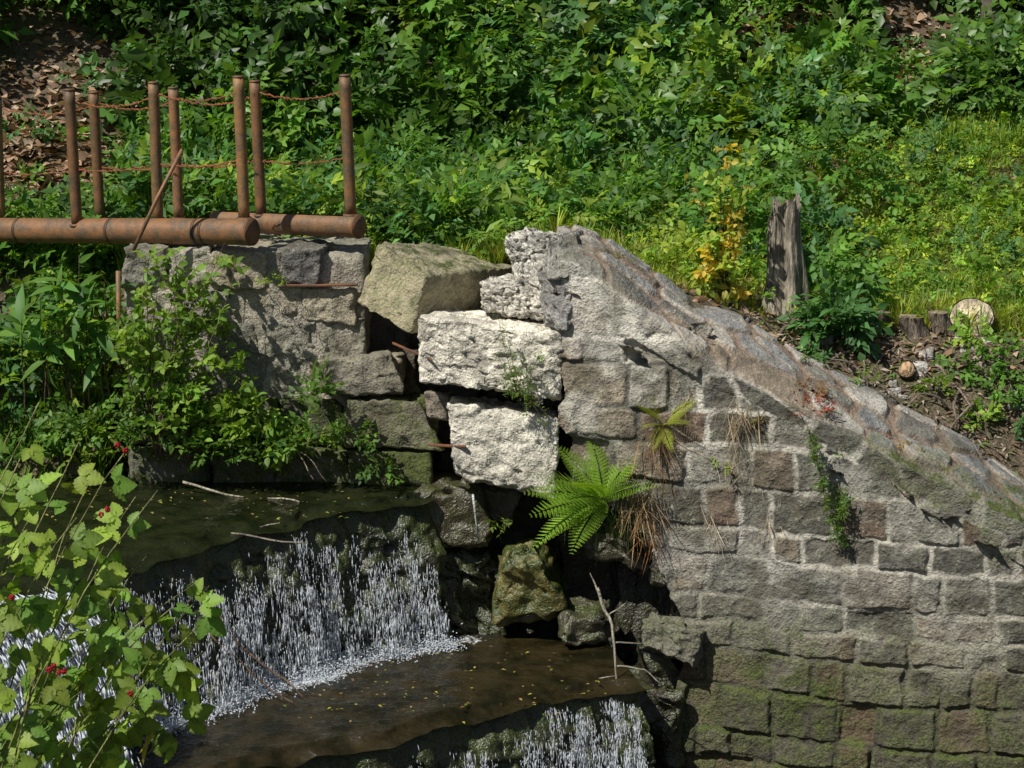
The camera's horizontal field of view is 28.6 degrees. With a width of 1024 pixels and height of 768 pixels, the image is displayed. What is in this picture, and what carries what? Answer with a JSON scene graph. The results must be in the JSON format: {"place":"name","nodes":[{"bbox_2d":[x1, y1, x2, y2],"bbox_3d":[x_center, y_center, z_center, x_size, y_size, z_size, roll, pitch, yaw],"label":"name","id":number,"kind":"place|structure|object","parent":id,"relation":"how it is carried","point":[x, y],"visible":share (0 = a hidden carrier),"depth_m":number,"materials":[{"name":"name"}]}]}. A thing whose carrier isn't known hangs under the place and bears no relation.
{"place":"outdoors","nodes":[
{"label":"outdoors","id":0,"kind":"place"},
{"bbox_2d":[0,463,646,767],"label":"river water","id":1,"kind":"structure","parent":0,"point":[273,731],"depth_m":13.59,"materials":[{"name":"brown liquid"}]},
{"bbox_2d":[182,481,303,501],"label":"dead branch","id":2,"kind":"object","parent":1,"relation":"in","point":[201,487],"visible":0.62,"depth_m":14.40,"materials":[{"name":"beige wood"}]},
{"bbox_2d":[208,606,311,704],"bbox_3d":[-1.713,1.717,13.223,0.831,0.887,0.170,0,12,0],"label":"dead branch","id":3,"kind":"object","parent":1,"relation":"in","point":[251,655],"visible":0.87,"depth_m":13.27,"materials":[{"name":"brown wood"}]},
{"bbox_2d":[231,522,307,543],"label":"dead branch","id":4,"kind":"object","parent":1,"relation":"in","point":[267,538],"visible":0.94,"depth_m":13.53,"materials":[{"name":"grey wood"}]},
{"bbox_2d":[45,484,605,723],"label":"floating leaves","id":5,"kind":"object","parent":1,"relation":"on","point":[552,720],"visible":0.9,"depth_m":13.62,"materials":[{"name":"plant"}]},
{"bbox_2d":[440,546,509,634],"bbox_3d":[-0.397,1.557,14.837,0.781,0.942,0.696,0,12,0],"label":"mossy boulder","id":6,"kind":"object","parent":1,"relation":"in","point":[469,576],"visible":0.46,"depth_m":14.66,"materials":[{"name":"grey stone"}]},
{"bbox_2d":[414,470,492,548],"bbox_3d":[-0.441,0.911,14.805,0.599,0.496,0.640,0,12,0],"label":"mossy boulder","id":7,"kind":"object","parent":6,"relation":"on","point":[452,510],"visible":0.68,"depth_m":14.55,"materials":[{"name":"grey stone"}]},
{"bbox_2d":[460,477,522,522],"bbox_3d":[-0.161,0.810,14.836,0.496,0.340,0.447,0,12,0],"label":"mossy boulder","id":8,"kind":"object","parent":7,"relation":"on","point":[502,502],"visible":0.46,"depth_m":14.68,"materials":[{"name":"black stone"}]},
{"bbox_2d":[491,536,568,627],"bbox_3d":[0.131,1.436,14.510,0.572,0.616,0.556,0,12,0],"label":"mossy boulder","id":9,"kind":"object","parent":1,"relation":"in","point":[532,585],"visible":0.99,"depth_m":14.36,"materials":[{"name":"stone"}]},
{"bbox_2d":[557,596,612,645],"bbox_3d":[0.530,1.701,14.433,0.414,0.284,0.440,0,12,0],"label":"mossy boulder","id":10,"kind":"object","parent":1,"relation":"on","point":[582,620],"visible":0.85,"depth_m":14.29,"materials":[{"name":"grey stone"}]},
{"bbox_2d":[590,573,661,684],"bbox_3d":[0.591,1.830,13.834,0.862,0.978,0.417,0,12,0],"label":"dead branch","id":11,"kind":"object","parent":1,"relation":"in","point":[607,614],"visible":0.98,"depth_m":13.75,"materials":[{"name":"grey wood"}]},
{"bbox_2d":[626,664,685,767],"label":"mossy boulder","id":12,"kind":"object","parent":1,"relation":"on","point":[661,708],"visible":0.48,"depth_m":14.05,"materials":[{"name":"grey stone"}]},
{"bbox_2d":[636,633,679,689],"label":"mossy boulder","id":13,"kind":"object","parent":12,"relation":"on","point":[662,669],"visible":0.52,"depth_m":14.24,"materials":[{"name":"grey stone"}]},
{"bbox_2d":[641,612,705,667],"bbox_3d":[1.154,1.808,14.153,0.510,0.433,0.556,0,12,0],"label":"fallen masonry block","id":14,"kind":"object","parent":13,"relation":"on","point":[669,637],"depth_m":13.92,"materials":[{"name":"grey stone"}]},
{"bbox_2d":[0,522,647,767],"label":"waterfall","id":15,"kind":"structure","parent":0,"point":[312,671],"depth_m":13.52,"materials":[{"name":"white liquid"}]},
{"bbox_2d":[0,0,1023,478],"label":"ground","id":16,"kind":"structure","parent":0,"point":[60,36],"depth_m":17.77,"materials":[{"name":"soil"}]},
{"bbox_2d":[0,402,225,767],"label":"raspberry bush","id":17,"kind":"object","parent":16,"relation":"on","point":[51,694],"visible":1,"depth_m":6.31,"materials":[{"name":"green plant"}]},
{"bbox_2d":[0,172,404,485],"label":"bank plants","id":18,"kind":"object","parent":16,"relation":"on","point":[66,256],"visible":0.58,"depth_m":14.95,"materials":[{"name":"green plant"}]},
{"bbox_2d":[280,424,326,481],"bbox_3d":[-1.503,0.494,14.414,0.396,0.382,0.072,9,15,36],"label":"dead branch","id":19,"kind":"object","parent":18,"relation":"on","point":[299,452],"visible":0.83,"depth_m":14.39,"materials":[{"name":"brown wood"}]},
{"bbox_2d":[299,351,332,410],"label":"fern","id":20,"kind":"object","parent":18,"relation":"on","point":[312,376],"visible":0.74,"depth_m":14.54,"materials":[{"name":"green plant"}]},
{"bbox_2d":[121,230,439,483],"bbox_3d":[-1.696,-0.114,15.299,2.344,2.070,1.468,0,12,0],"label":"ruined stone abutment","id":21,"kind":"object","parent":16,"relation":"on","point":[279,334],"visible":0.52,"depth_m":14.67,"materials":[{"name":"grey stone"}]},
{"bbox_2d":[116,271,121,365],"bbox_3d":[-2.845,-0.473,14.539,0.055,0.697,0.034,0,12,0],"label":"iron stake","id":22,"kind":"object","parent":21,"relation":"attached to","point":[118,287],"visible":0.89,"depth_m":14.49,"materials":[{"name":"metal"}]},
{"bbox_2d":[0,218,259,245],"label":"rusty steel pipe","id":23,"kind":"object","parent":21,"relation":"on","point":[209,231],"visible":0.98,"depth_m":14.77,"materials":[{"name":"brown metal"}]},
{"bbox_2d":[0,97,4,217],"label":"rusty fence post","id":24,"kind":"object","parent":23,"relation":"attached to","point":[2,202],"visible":0.74,"depth_m":15.48,"materials":[{"name":"brown metal"}]},
{"bbox_2d":[63,88,81,227],"bbox_3d":[-3.254,-1.677,14.928,0.111,1.024,0.110,0,12,0],"label":"rusty fence post","id":25,"kind":"object","parent":23,"relation":"attached to","point":[72,155],"visible":1,"depth_m":14.89,"materials":[{"name":"brown metal"}]},
{"bbox_2d":[88,91,106,217],"bbox_3d":[-3.152,-1.732,15.274,0.106,0.977,0.106,0,12,0],"label":"rusty fence post","id":26,"kind":"object","parent":23,"relation":"on","point":[96,149],"visible":0.91,"depth_m":15.24,"materials":[{"name":"metal"}]},
{"bbox_2d":[148,81,162,217],"bbox_3d":[-2.606,-1.694,14.689,0.108,1.026,0.108,0,12,0],"label":"rusty fence post","id":27,"kind":"object","parent":23,"relation":"attached to","point":[155,134],"visible":0.97,"depth_m":14.65,"materials":[{"name":"brown metal"}]},
{"bbox_2d":[1,91,342,177],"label":"barbed wire","id":28,"kind":"object","parent":23,"relation":"attached to","point":[182,165],"visible":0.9,"depth_m":14.78,"materials":[{"name":"metal"}]},
{"bbox_2d":[168,87,185,217],"bbox_3d":[-2.515,-1.726,15.071,0.105,0.998,0.105,0,12,0],"label":"rusty fence post","id":29,"kind":"object","parent":23,"relation":"on","point":[175,146],"visible":0.84,"depth_m":15.03,"materials":[{"name":"metal"}]},
{"bbox_2d":[232,75,251,217],"bbox_3d":[-1.931,-1.686,14.384,0.114,1.033,0.112,0,12,0],"label":"rusty fence post","id":30,"kind":"object","parent":23,"relation":"attached to","point":[241,145],"visible":0.98,"depth_m":14.35,"materials":[{"name":"brown metal"}]},
{"bbox_2d":[132,149,183,250],"bbox_3d":[-2.520,-1.308,14.286,0.398,0.720,0.040,-4,13,-18],"label":"leaning iron bar","id":31,"kind":"object","parent":21,"relation":"on","point":[158,195],"visible":0.91,"depth_m":14.28,"materials":[{"name":"metal"}]},
{"bbox_2d":[106,243,346,469],"bbox_3d":[-2.060,-0.190,14.382,1.748,1.645,0.534,0,12,0],"label":"shrub","id":32,"kind":"object","parent":21,"relation":"on","point":[237,414],"visible":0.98,"depth_m":14.34,"materials":[{"name":"green plant"}]},
{"bbox_2d":[209,210,365,238],"bbox_3d":[-1.669,-1.187,14.834,1.331,0.215,0.177,7,14,30],"label":"slotted steel pipe","id":33,"kind":"object","parent":21,"relation":"on","point":[324,225],"visible":0.8,"depth_m":14.65,"materials":[{"name":"brown metal"}]},
{"bbox_2d":[249,80,267,217],"bbox_3d":[-1.867,-1.732,14.814,0.120,1.006,0.109,0,12,0],"label":"rusty fence post","id":34,"kind":"object","parent":33,"relation":"on","point":[258,150],"visible":1,"depth_m":14.78,"materials":[{"name":"metal"}]},
{"bbox_2d":[339,74,357,216],"bbox_3d":[-1.177,-1.714,14.480,0.126,1.026,0.113,0,12,0],"label":"rusty fence post","id":35,"kind":"object","parent":33,"relation":"on","point":[347,143],"visible":0.99,"depth_m":14.45,"materials":[{"name":"metal"}]},
{"bbox_2d":[281,239,330,283],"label":"coping stone","id":36,"kind":"object","parent":21,"relation":"on","point":[301,259],"visible":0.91,"depth_m":14.51,"materials":[{"name":"grey stone"}]},
{"bbox_2d":[278,283,357,286],"bbox_3d":[-1.404,-0.716,14.545,0.584,0.023,0.052,0,12,2],"label":"rusty iron cramp","id":37,"kind":"object","parent":21,"relation":"on","point":[319,285],"visible":0.98,"depth_m":14.52,"materials":[{"name":"metal"}]},
{"bbox_2d":[323,349,403,396],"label":"broken masonry block","id":38,"kind":"structure","parent":21,"relation":"on","point":[374,372],"depth_m":14.57,"materials":[{"name":"grey stone"}]},
{"bbox_2d":[361,450,433,485],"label":"broken masonry block","id":39,"kind":"structure","parent":21,"relation":"on","point":[414,468],"depth_m":14.63,"materials":[{"name":"green stone"}]},
{"bbox_2d":[343,396,444,451],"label":"broken masonry block","id":40,"kind":"structure","parent":39,"relation":"on","point":[401,425],"depth_m":14.62,"materials":[{"name":"grey stone"}]},
{"bbox_2d":[424,391,452,420],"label":"broken masonry block","id":41,"kind":"structure","parent":40,"relation":"on","point":[436,404],"depth_m":14.47,"materials":[{"name":"grey stone"}]},
{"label":"coping stone","id":42,"kind":"object","parent":21,"relation":"on","visible":0},
{"bbox_2d":[329,237,371,250],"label":"coping stone","id":43,"kind":"object","parent":42,"relation":"on","point":[338,243],"visible":0.63,"depth_m":14.84,"materials":[{"name":"grey stone"}]},
{"bbox_2d":[0,504,655,767],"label":"weir step","id":44,"kind":"object","parent":16,"relation":"on","point":[217,568],"visible":0.48,"depth_m":13.64,"materials":[{"name":"white liquid"}]},
{"bbox_2d":[357,241,511,332],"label":"tilted stone block","id":45,"kind":"structure","parent":16,"relation":"on","point":[406,286],"depth_m":14.37,"materials":[{"name":"beige stone"}]},
{"bbox_2d":[370,312,560,638],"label":"gap between stones","id":46,"kind":"object","parent":16,"relation":"on","point":[526,521],"visible":0.04,"depth_m":15.09,"materials":[{"name":"black"}]},
{"bbox_2d":[2,0,969,212],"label":"woodland seedlings","id":47,"kind":"object","parent":16,"relation":"on","point":[85,69],"visible":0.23,"depth_m":17.80,"materials":[{"name":"plant"}]},
{"bbox_2d":[0,0,1023,184],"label":"hillside shrubs","id":48,"kind":"object","parent":16,"relation":"on","point":[559,61],"visible":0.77,"depth_m":19.18,"materials":[{"name":"green plant"}]},
{"bbox_2d":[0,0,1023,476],"bbox_3d":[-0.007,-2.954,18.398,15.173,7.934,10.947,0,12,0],"label":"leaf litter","id":49,"kind":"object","parent":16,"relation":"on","point":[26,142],"visible":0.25,"depth_m":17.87,"materials":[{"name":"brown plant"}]},
{"bbox_2d":[39,62,1023,440],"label":"undergrowth","id":50,"kind":"object","parent":16,"relation":"on","point":[435,188],"visible":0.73,"depth_m":16.74,"materials":[{"name":"green plant"}]},
{"bbox_2d":[543,382,670,665],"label":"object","id":51,"kind":"object","parent":16,"relation":"on","point":[619,584],"visible":0.03,"depth_m":14.77,"materials":[{"name":"grey stone"}]},
{"bbox_2d":[417,308,562,400],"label":"bright stone block","id":52,"kind":"structure","parent":51,"relation":"on","point":[459,347],"depth_m":13.98,"materials":[{"name":"stone"}]},
{"bbox_2d":[392,342,431,360],"bbox_3d":[-0.706,-0.230,14.175,0.017,0.061,0.513,-9,15,-36],"label":"rusty iron cramp","id":53,"kind":"object","parent":52,"relation":"attached to","point":[407,349],"visible":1,"depth_m":14.20,"materials":[{"name":"metal"}]},
{"bbox_2d":[479,273,544,320],"bbox_3d":[0.061,-0.633,14.365,0.588,0.398,0.686,0,12,0],"label":"concrete rubble","id":54,"kind":"object","parent":52,"relation":"on","point":[508,295],"visible":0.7,"depth_m":14.14,"materials":[{"name":"concrete"}]},
{"bbox_2d":[504,227,559,278],"bbox_3d":[0.141,-0.886,14.352,0.406,0.442,0.614,0,12,0],"label":"concrete rubble","id":55,"kind":"object","parent":54,"relation":"on","point":[525,250],"visible":0.59,"depth_m":14.19,"materials":[{"name":"concrete"}]},
{"bbox_2d":[493,306,551,430],"bbox_3d":[0.069,-0.108,13.847,0.414,0.874,0.190,0,12,0],"label":"wall herb","id":56,"kind":"object","parent":52,"relation":"on","point":[525,396],"depth_m":13.85,"materials":[{"name":"green plant"}]},
{"bbox_2d":[537,268,571,331],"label":"crest stone","id":57,"kind":"object","parent":52,"relation":"on","point":[556,308],"visible":0.79,"depth_m":13.88,"materials":[{"name":"grey stone"}]},
{"bbox_2d":[446,396,559,499],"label":"bright stone block","id":58,"kind":"structure","parent":51,"relation":"on","point":[506,446],"depth_m":14.12,"materials":[{"name":"stone"}]},
{"bbox_2d":[428,443,465,447],"bbox_3d":[-0.460,0.436,14.214,0.352,0.051,0.024,9,15,35],"label":"rusty iron cramp","id":59,"kind":"object","parent":58,"relation":"attached to","point":[446,445],"visible":1,"depth_m":14.21,"materials":[{"name":"metal"}]},
{"bbox_2d":[472,494,478,541],"bbox_3d":[-0.257,0.945,14.146,0.016,0.362,0.070,11,16,41],"label":"thin drain pipe","id":60,"kind":"object","parent":58,"relation":"attached to","point":[473,500],"visible":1,"depth_m":14.13,"materials":[{"name":"metal"}]},
{"bbox_2d":[648,554,665,586],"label":"fallen masonry block","id":61,"kind":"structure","parent":51,"relation":"on","point":[655,576],"depth_m":14.09,"materials":[{"name":"grey stone"}]},
{"bbox_2d":[575,507,652,574],"bbox_3d":[0.764,1.111,14.639,0.616,0.421,0.669,0,12,0],"label":"mossy boulder","id":62,"kind":"object","parent":16,"relation":"on","point":[608,553],"visible":0.4,"depth_m":14.45,"materials":[{"name":"grey stone"}]},
{"bbox_2d":[254,244,1002,538],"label":"crevice plants","id":63,"kind":"object","parent":16,"relation":"on","point":[833,403],"visible":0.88,"depth_m":13.80,"materials":[{"name":"green plant"}]},
{"bbox_2d":[657,138,758,303],"bbox_3d":[1.414,-1.145,15.200,0.907,1.442,0.489,6,13,25],"label":"yellowing sapling","id":64,"kind":"object","parent":16,"relation":"on","point":[725,260],"visible":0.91,"depth_m":15.12,"materials":[{"name":"yellow plant"}]},
{"bbox_2d":[453,98,1023,331],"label":"meadow herbs","id":65,"kind":"object","parent":16,"relation":"on","point":[901,209],"visible":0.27,"depth_m":17.39,"materials":[{"name":"green plant"}]},
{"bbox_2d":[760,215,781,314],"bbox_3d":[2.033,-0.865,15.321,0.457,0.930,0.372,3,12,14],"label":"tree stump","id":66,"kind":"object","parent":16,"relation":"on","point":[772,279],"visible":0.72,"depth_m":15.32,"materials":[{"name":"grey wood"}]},
{"bbox_2d":[551,225,1023,767],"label":"stone retaining wall","id":67,"kind":"structure","parent":16,"relation":"on","point":[891,635],"depth_m":13.77,"materials":[{"name":"grey stone"}]},
{"bbox_2d":[546,227,583,279],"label":"crest stone","id":68,"kind":"object","parent":67,"relation":"on","point":[564,245],"visible":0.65,"depth_m":13.97,"materials":[{"name":"grey stone"}]},
{"bbox_2d":[524,439,657,553],"bbox_3d":[0.524,0.749,13.823,0.942,0.702,0.648,-6,13,-26],"label":"fern","id":69,"kind":"object","parent":67,"relation":"on","point":[587,491],"visible":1,"depth_m":13.82,"materials":[{"name":"green plant"}]},
{"bbox_2d":[636,395,696,452],"bbox_3d":[1.051,0.228,13.774,0.435,0.458,0.236,0,12,0],"label":"fern","id":70,"kind":"object","parent":67,"relation":"attached to","point":[650,412],"visible":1,"depth_m":13.80,"materials":[{"name":"green plant"}]},
{"bbox_2d":[564,382,790,569],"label":"hanging dry grass","id":71,"kind":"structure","parent":67,"relation":"attached to","point":[640,509],"depth_m":13.85,"materials":[{"name":"brown plant"}]},
{"bbox_2d":[803,424,854,547],"bbox_3d":[2.127,0.703,13.510,0.359,0.847,0.203,0,12,0],"label":"hanging wall plant","id":72,"kind":"object","parent":67,"relation":"attached to","point":[815,457],"visible":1,"depth_m":13.50,"materials":[{"name":"green plant"}]},
{"bbox_2d":[771,192,809,320],"bbox_3d":[2.136,-0.922,15.328,0.862,1.064,0.574,5,13,22],"label":"tree stump","id":73,"kind":"object","parent":16,"relation":"on","point":[792,274],"visible":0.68,"depth_m":15.28,"materials":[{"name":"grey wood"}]},
{"bbox_2d":[720,298,1023,452],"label":"exposed roots","id":74,"kind":"object","parent":16,"relation":"on","point":[852,364],"visible":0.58,"depth_m":14.69,"materials":[{"name":"brown plant"}]},
{"bbox_2d":[874,310,899,335],"bbox_3d":[2.837,-0.445,15.263,0.246,0.211,0.290,12,17,44],"label":"cut stump","id":75,"kind":"object","parent":16,"relation":"on","point":[886,318],"visible":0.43,"depth_m":15.18,"materials":[{"name":"brown wood"}]},
{"bbox_2d":[898,360,916,379],"bbox_3d":[2.933,-0.071,14.888,0.159,0.255,0.330,5,13,22],"label":"sawn log","id":76,"kind":"object","parent":16,"relation":"on","point":[906,369],"visible":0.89,"depth_m":14.75,"materials":[{"name":"beige wood"}]},
{"bbox_2d":[897,314,930,341],"bbox_3d":[3.022,-0.399,15.196,0.345,0.231,0.484,-11,16,-41],"label":"cut stump","id":77,"kind":"object","parent":16,"relation":"on","point":[914,328],"visible":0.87,"depth_m":15.12,"materials":[{"name":"brown wood"}]},
{"bbox_2d":[819,334,1020,409],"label":"scattered stones","id":78,"kind":"object","parent":16,"relation":"on","point":[918,366],"visible":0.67,"depth_m":14.82,"materials":[{"name":"stone"}]},
{"bbox_2d":[928,310,955,337],"bbox_3d":[3.281,-0.433,15.266,0.389,0.237,0.262,-7,14,-30],"label":"cut stump","id":79,"kind":"object","parent":16,"relation":"on","point":[941,323],"visible":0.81,"depth_m":15.18,"materials":[{"name":"brown wood"}]},
{"bbox_2d":[948,298,995,335],"bbox_3d":[3.553,-0.407,15.543,0.353,0.559,0.616,3,12,12],"label":"sawn log","id":80,"kind":"object","parent":16,"relation":"on","point":[960,304],"visible":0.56,"depth_m":15.35,"materials":[{"name":"beige wood"}]},
{"bbox_2d":[979,0,1000,61],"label":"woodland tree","id":81,"kind":"object","parent":16,"relation":"on","point":[996,8],"visible":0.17,"depth_m":22.15,"materials":[{"name":"brown plant"}]},
{"bbox_2d":[0,110,1023,479],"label":"tall grass","id":82,"kind":"structure","parent":0,"point":[1000,142],"depth_m":15.18,"materials":[{"name":"green plant"}]},
{"bbox_2d":[0,253,137,417],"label":"tall leafy herb","id":83,"kind":"object","parent":82,"relation":"on","point":[79,293],"visible":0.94,"depth_m":14.61,"materials":[{"name":"green plant"}]},
{"bbox_2d":[368,102,1023,338],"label":"meadow grass","id":84,"kind":"structure","parent":0,"point":[941,302],"depth_m":15.91,"materials":[{"name":"green plant"}]}
]}

